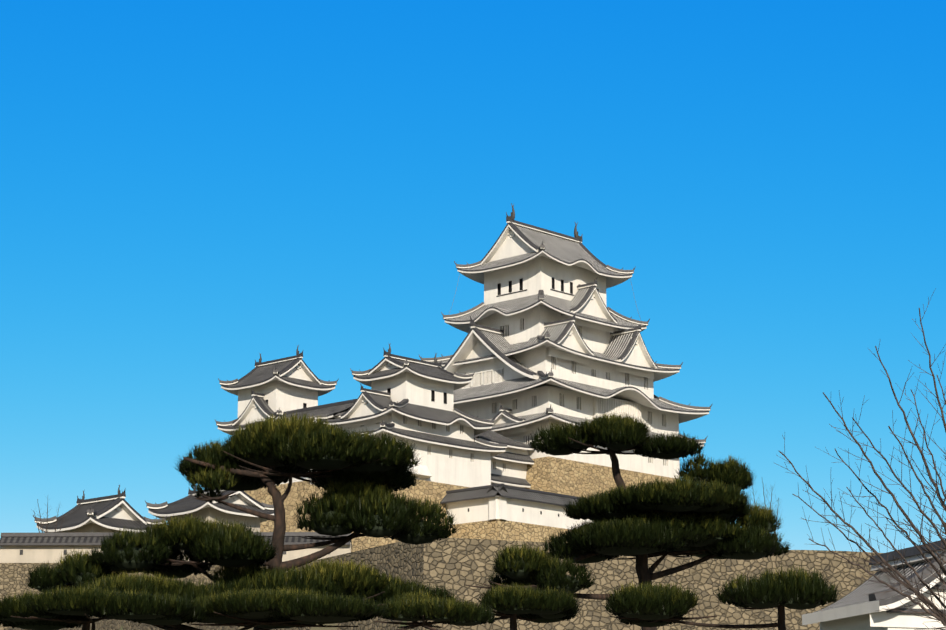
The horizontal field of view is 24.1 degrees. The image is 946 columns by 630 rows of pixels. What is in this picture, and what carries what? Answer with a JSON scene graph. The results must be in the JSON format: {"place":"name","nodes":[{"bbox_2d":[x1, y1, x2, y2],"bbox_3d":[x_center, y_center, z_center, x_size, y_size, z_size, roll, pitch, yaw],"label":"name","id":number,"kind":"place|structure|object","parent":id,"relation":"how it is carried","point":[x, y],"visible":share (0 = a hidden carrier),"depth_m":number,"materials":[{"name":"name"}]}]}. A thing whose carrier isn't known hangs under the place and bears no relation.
{"place":"outdoors","nodes":[
{"label":"outdoors","id":0,"kind":"place"},
{"bbox_2d":[0,532,351,629],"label":"plaster wall","id":1,"kind":"structure","parent":0,"point":[32,547],"depth_m":166.31,"materials":[{"name":"white paint"}]},
{"bbox_2d":[215,408,282,435],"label":"roof","id":2,"kind":"object","parent":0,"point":[226,427],"visible":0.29,"depth_m":289.05,"materials":[{"name":"tile"}]},
{"bbox_2d":[232,388,282,425],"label":"dormer gable","id":3,"kind":"object","parent":2,"relation":"on","point":[257,407],"visible":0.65,"depth_m":286.42,"materials":[{"name":"paint"}]},
{"bbox_2d":[238,380,317,416],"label":"wall","id":4,"kind":"structure","parent":2,"relation":"on","point":[283,396],"depth_m":287.91,"materials":[{"name":"paint"}]},
{"bbox_2d":[218,367,338,395],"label":"roof eaves","id":5,"kind":"object","parent":4,"relation":"on","point":[235,385],"visible":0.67,"depth_m":289.01,"materials":[{"name":"tile"}]},
{"bbox_2d":[238,359,277,381],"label":"roof","id":6,"kind":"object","parent":5,"relation":"on","point":[259,370],"visible":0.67,"depth_m":292.44,"materials":[{"name":"tile"}]},
{"bbox_2d":[256,345,299,362],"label":"roof ornaments","id":7,"kind":"object","parent":6,"relation":"on","point":[297,353],"visible":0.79,"depth_m":294.39,"materials":[{"name":"grey"}]},
{"bbox_2d":[260,351,320,384],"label":"roof","id":8,"kind":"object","parent":5,"relation":"on","point":[296,366],"visible":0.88,"depth_m":289.51,"materials":[{"name":"paint"}]},
{"bbox_2d":[120,621,406,629],"bbox_3d":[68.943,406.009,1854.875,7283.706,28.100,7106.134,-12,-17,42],"label":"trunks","id":9,"kind":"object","parent":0,"point":[313,628],"depth_m":106.74,"materials":[{"name":"brown wood"}]},
{"bbox_2d":[34,499,67,532],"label":"bare tree","id":10,"kind":"object","parent":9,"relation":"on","point":[42,530],"visible":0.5,"depth_m":200.84,"materials":[{"name":"brown wood"}]},
{"bbox_2d":[11,612,443,629],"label":"low pine trunk","id":11,"kind":"object","parent":9,"relation":"on","point":[85,623],"visible":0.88,"depth_m":48.70,"materials":[{"name":"brown plant"}]},
{"bbox_2d":[1,606,480,629],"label":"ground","id":12,"kind":"structure","parent":11,"relation":"on","point":[310,619],"depth_m":48.12,"materials":[{"name":"green plant"}]},
{"bbox_2d":[0,582,499,628],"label":"low pine needles","id":13,"kind":"object","parent":12,"relation":"on","point":[285,605],"visible":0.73,"depth_m":47.38,"materials":[{"name":"green plant"}]},
{"bbox_2d":[24,411,460,629],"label":"pine","id":14,"kind":"object","parent":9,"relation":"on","point":[284,440],"depth_m":55.62,"materials":[{"name":"green plant"}]},
{"bbox_2d":[244,481,309,531],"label":"stone wall","id":15,"kind":"structure","parent":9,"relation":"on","point":[295,494],"depth_m":278.06,"materials":[{"name":"beige stone"}]},
{"bbox_2d":[281,413,335,483],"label":"wall","id":16,"kind":"structure","parent":15,"relation":"on","point":[295,480],"depth_m":278.06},
{"bbox_2d":[284,402,354,421],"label":"watari roof","id":17,"kind":"structure","parent":16,"relation":"on","point":[331,410],"depth_m":278.82,"materials":[{"name":"grey tile"}]},
{"bbox_2d":[293,479,469,551],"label":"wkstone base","id":18,"kind":"object","parent":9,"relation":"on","point":[434,491],"visible":0.04,"depth_m":267.70,"materials":[{"name":"beige stone"}]},
{"bbox_2d":[310,433,490,487],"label":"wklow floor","id":19,"kind":"structure","parent":18,"relation":"on","point":[457,466],"depth_m":272.73,"materials":[{"name":"paint"}]},
{"bbox_2d":[335,412,473,441],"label":"floor","id":20,"kind":"structure","parent":19,"relation":"on","point":[456,430],"depth_m":271.77,"materials":[{"name":"paint"}]},
{"bbox_2d":[313,399,494,435],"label":"roof","id":21,"kind":"object","parent":20,"relation":"on","point":[405,407],"visible":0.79,"depth_m":272.66,"materials":[{"name":"tile"}]},
{"bbox_2d":[341,383,392,427],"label":"gable","id":22,"kind":"object","parent":21,"relation":"on","point":[368,402],"visible":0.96,"depth_m":270.69,"materials":[{"name":"paint"}]},
{"bbox_2d":[371,371,453,411],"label":"wall","id":23,"kind":"structure","parent":21,"relation":"on","point":[412,388],"depth_m":274.01,"materials":[{"name":"paint"}]},
{"bbox_2d":[350,357,474,389],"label":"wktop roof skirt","id":24,"kind":"object","parent":23,"relation":"on","point":[458,380],"visible":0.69,"depth_m":274.94,"materials":[{"name":"tile"}]},
{"bbox_2d":[368,348,428,374],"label":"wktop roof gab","id":25,"kind":"object","parent":24,"relation":"on","point":[388,361],"visible":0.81,"depth_m":274.83,"materials":[{"name":"paint"}]},
{"bbox_2d":[412,359,453,375],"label":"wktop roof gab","id":26,"kind":"object","parent":24,"relation":"on","point":[432,367],"visible":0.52,"depth_m":278.87,"materials":[{"name":"tile"}]},
{"bbox_2d":[386,342,439,363],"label":"roof ornaments","id":27,"kind":"object","parent":26,"relation":"on","point":[389,352],"visible":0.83,"depth_m":277.79,"materials":[{"name":"grey"}]},
{"bbox_2d":[406,464,431,479],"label":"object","id":28,"kind":"object","parent":19,"relation":"on","point":[424,472],"visible":0.5,"depth_m":267.81,"materials":[{"name":"paint"}]},
{"bbox_2d":[350,421,508,456],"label":"roof","id":29,"kind":"object","parent":19,"relation":"on","point":[493,448],"visible":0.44,"depth_m":271.43,"materials":[{"name":"tile"}]},
{"bbox_2d":[3,537,882,629],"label":"stone wall","id":30,"kind":"structure","parent":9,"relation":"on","point":[456,564],"depth_m":103.96,"materials":[{"name":"beige stone"}]},
{"bbox_2d":[376,604,537,629],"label":"pine trunk","id":31,"kind":"object","parent":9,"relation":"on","point":[513,620],"visible":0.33,"depth_m":52.04,"materials":[{"name":"brown plant"}]},
{"bbox_2d":[494,604,566,622],"bbox_3d":[0.161,6.937,52.085,4.202,0.469,2.047,1,-13,-6],"label":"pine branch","id":32,"kind":"object","parent":31,"relation":"attached to","point":[550,616],"visible":0.27,"depth_m":51.50,"materials":[{"name":"black"}]},
{"bbox_2d":[380,582,582,621],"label":"pine needles","id":33,"kind":"object","parent":32,"relation":"on","point":[504,598],"visible":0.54,"depth_m":51.32,"materials":[{"name":"green plant"}]},
{"bbox_2d":[450,519,570,541],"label":"stone wall","id":34,"kind":"structure","parent":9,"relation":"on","point":[497,529],"depth_m":265.44,"materials":[{"name":"beige stone"}]},
{"bbox_2d":[440,483,511,524],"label":"wall","id":35,"kind":"structure","parent":34,"relation":"on","point":[469,505],"depth_m":266.28,"materials":[{"name":"paint"}]},
{"bbox_2d":[525,456,674,497],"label":"keep stone base","id":36,"kind":"object","parent":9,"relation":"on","point":[560,476],"visible":0.04,"depth_m":287.25,"materials":[{"name":"beige stone"}]},
{"bbox_2d":[610,605,785,629],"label":"pine","id":37,"kind":"object","parent":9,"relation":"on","point":[780,624],"visible":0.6,"depth_m":50.15,"materials":[{"name":"brown plant"}]},
{"bbox_2d":[620,592,820,626],"bbox_3d":[5.673,6.559,50.216,4.506,0.801,2.652,-3,-13,14],"label":"pine foliage underside","id":38,"kind":"object","parent":37,"relation":"attached to","point":[762,604],"visible":0.29,"depth_m":49.41,"materials":[{"name":"black"}]},
{"bbox_2d":[601,563,840,624],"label":"pine needles","id":39,"kind":"object","parent":38,"relation":"on","point":[781,588],"visible":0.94,"depth_m":49.24,"materials":[{"name":"green plant"}]},
{"bbox_2d":[747,481,781,532],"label":"bare tree","id":40,"kind":"object","parent":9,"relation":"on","point":[766,500],"visible":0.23,"depth_m":119.36,"materials":[{"name":"brown wood"}]},
{"bbox_2d":[775,288,945,629],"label":"cherry tree","id":41,"kind":"object","parent":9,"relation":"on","point":[938,614],"visible":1,"depth_m":35.94,"materials":[{"name":"brown plant"}]},
{"bbox_2d":[283,399,356,414],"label":"ha watari ridge","id":42,"kind":"structure","parent":0,"point":[322,406],"depth_m":281.38,"materials":[{"name":"grey tile"}]},
{"bbox_2d":[0,0,945,552],"label":"sky","id":43,"kind":"structure","parent":0,"point":[191,191],"materials":[{"name":"blue"}]},
{"bbox_2d":[491,447,528,487],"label":"wall","id":44,"kind":"structure","parent":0,"point":[508,468],"depth_m":284.68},
{"bbox_2d":[474,430,532,450],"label":"roof","id":45,"kind":"structure","parent":44,"relation":"on","point":[491,436],"depth_m":284.31,"materials":[{"name":"grey tile"}]},
{"bbox_2d":[483,483,591,528],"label":"wall","id":46,"kind":"structure","parent":0,"point":[532,506],"depth_m":268.31,"materials":[{"name":"paint"}]},
{"bbox_2d":[474,304,617,353],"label":"castle wall","id":47,"kind":"structure","parent":0,"point":[525,325],"depth_m":299.97,"materials":[{"name":"white paint"}]},
{"bbox_2d":[419,330,682,381],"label":"roof eaves","id":48,"kind":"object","parent":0,"point":[662,371],"depth_m":297.65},
{"bbox_2d":[453,386,679,477],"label":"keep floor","id":49,"kind":"structure","parent":0,"point":[542,399],"depth_m":292.21,"materials":[{"name":"paint"}]},
{"bbox_2d":[512,348,653,405],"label":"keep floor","id":50,"kind":"structure","parent":49,"relation":"on","point":[601,374],"depth_m":296.90,"materials":[{"name":"white paint"}]},
{"bbox_2d":[462,368,503,388],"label":"window bars","id":51,"kind":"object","parent":50,"relation":"attached to","point":[488,377],"depth_m":296.30,"materials":[{"name":"paint"}]},
{"bbox_2d":[443,316,543,386],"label":"roof gable","id":52,"kind":"structure","parent":50,"relation":"on","point":[480,340],"depth_m":297.40,"materials":[{"name":"paint"}]},
{"bbox_2d":[441,290,649,332],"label":"roof eaves","id":53,"kind":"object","parent":50,"relation":"on","point":[461,320],"depth_m":301.90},
{"bbox_2d":[496,289,574,296],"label":"window ledges","id":54,"kind":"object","parent":53,"relation":"on","point":[526,290],"depth_m":302.75,"materials":[{"name":"tile"}]},
{"bbox_2d":[484,256,606,306],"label":"castle wall","id":55,"kind":"structure","parent":53,"relation":"on","point":[534,276],"depth_m":303.28,"materials":[{"name":"paint"}]},
{"bbox_2d":[454,241,635,288],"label":"roof eaves","id":56,"kind":"object","parent":55,"relation":"on","point":[477,270],"visible":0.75,"depth_m":305.16,"materials":[{"name":"tile"}]},
{"bbox_2d":[481,213,572,264],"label":"roof gable","id":57,"kind":"structure","parent":56,"relation":"on","point":[516,238],"depth_m":305.21,"materials":[{"name":"paint"}]},
{"bbox_2d":[545,229,606,267],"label":"roof","id":58,"kind":"structure","parent":56,"relation":"on","point":[574,248],"depth_m":311.26,"materials":[{"name":"tile"}]},
{"bbox_2d":[510,203,581,239],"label":"roof ornaments","id":59,"kind":"object","parent":58,"relation":"on","point":[512,217],"visible":0.85,"depth_m":314.74,"materials":[{"name":"grey"}]},
{"bbox_2d":[561,277,617,332],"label":"dormer gable","id":60,"kind":"structure","parent":53,"relation":"on","point":[587,299],"depth_m":303.24,"materials":[{"name":"white paint"}]},
{"bbox_2d":[520,312,593,364],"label":"roof gable","id":61,"kind":"structure","parent":50,"relation":"on","point":[565,332],"depth_m":294.51,"materials":[{"name":"paint"}]},
{"bbox_2d":[603,322,657,378],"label":"dormer gable","id":62,"kind":"structure","parent":50,"relation":"on","point":[628,346],"depth_m":304.50,"materials":[{"name":"paint"}]},
{"bbox_2d":[454,368,712,422],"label":"roof","id":63,"kind":"structure","parent":49,"relation":"on","point":[631,394],"depth_m":294.50,"materials":[{"name":"tile"}]},
{"bbox_2d":[490,405,706,447],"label":"roof","id":64,"kind":"structure","parent":49,"relation":"on","point":[547,414],"depth_m":287.33,"materials":[{"name":"tile"}]},
{"bbox_2d":[492,402,531,434],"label":"dormer gable","id":65,"kind":"structure","parent":64,"relation":"on","point":[504,415],"depth_m":289.55,"materials":[{"name":"paint"}]},
{"bbox_2d":[592,396,641,421],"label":"degoshi window","id":66,"kind":"structure","parent":49,"relation":"attached to","point":[610,405],"depth_m":295.67,"materials":[{"name":"paint"}]},
{"bbox_2d":[464,412,793,629],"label":"pine","id":67,"kind":"object","parent":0,"point":[546,567],"depth_m":59.17,"materials":[{"name":"green plant"}]},
{"bbox_2d":[820,613,944,629],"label":"store","id":68,"kind":"structure","parent":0,"point":[860,622],"depth_m":61.10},
{"bbox_2d":[802,539,945,628],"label":"building","id":69,"kind":"structure","parent":68,"relation":"on","point":[857,601],"depth_m":59.98,"materials":[{"name":"white paint"}]},
{"bbox_2d":[886,585,945,613],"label":"store ledge","id":70,"kind":"object","parent":68,"relation":"attached to","point":[907,609],"visible":0.2,"depth_m":59.49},
{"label":"connecting corridor","id":71,"kind":"object","parent":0,"visible":0},
{"bbox_2d":[491,474,530,487],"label":"roof","id":72,"kind":"structure","parent":71,"relation":"on","point":[508,480],"depth_m":283.12,"materials":[{"name":"tile"}]},
{"bbox_2d":[491,452,533,463],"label":"roof","id":73,"kind":"structure","parent":71,"relation":"on","point":[515,457],"depth_m":284.32,"materials":[{"name":"tile"}]},
{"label":"turret base","id":74,"kind":"object","parent":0,"visible":0},
{"bbox_2d":[57,523,127,532],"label":"wall","id":75,"kind":"structure","parent":74,"relation":"on","point":[91,527],"depth_m":212.69,"materials":[{"name":"paint"}]},
{"bbox_2d":[33,507,166,532],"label":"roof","id":76,"kind":"structure","parent":75,"relation":"on","point":[106,522],"depth_m":213.32,"materials":[{"name":"tile"}]},
{"bbox_2d":[57,495,99,520],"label":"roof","id":77,"kind":"structure","parent":76,"relation":"on","point":[81,507],"depth_m":216.88,"materials":[{"name":"tile"}]},
{"bbox_2d":[77,488,146,524],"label":"roof gable","id":78,"kind":"object","parent":76,"relation":"on","point":[118,506],"visible":0.81,"depth_m":214.59,"materials":[{"name":"paint"}]},
{"bbox_2d":[80,485,121,499],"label":"roof finials","id":79,"kind":"object","parent":78,"relation":"on","point":[83,497],"visible":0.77,"depth_m":218.38,"materials":[{"name":"grey"}]},
{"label":"turret base","id":80,"kind":"object","parent":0,"visible":0},
{"bbox_2d":[168,507,259,531],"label":"wall","id":81,"kind":"structure","parent":80,"relation":"on","point":[209,513],"depth_m":223.00,"materials":[{"name":"paint"}]},
{"bbox_2d":[145,495,283,521],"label":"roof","id":82,"kind":"structure","parent":81,"relation":"on","point":[163,510],"depth_m":223.40,"materials":[{"name":"tile"}]},
{"bbox_2d":[168,489,204,505],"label":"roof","id":83,"kind":"structure","parent":82,"relation":"on","point":[190,498],"depth_m":226.89,"materials":[{"name":"tile"}]},
{"bbox_2d":[191,490,264,509],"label":"gable","id":84,"kind":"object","parent":82,"relation":"on","point":[242,497],"visible":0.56,"depth_m":224.33,"materials":[{"name":"paint"}]}
]}

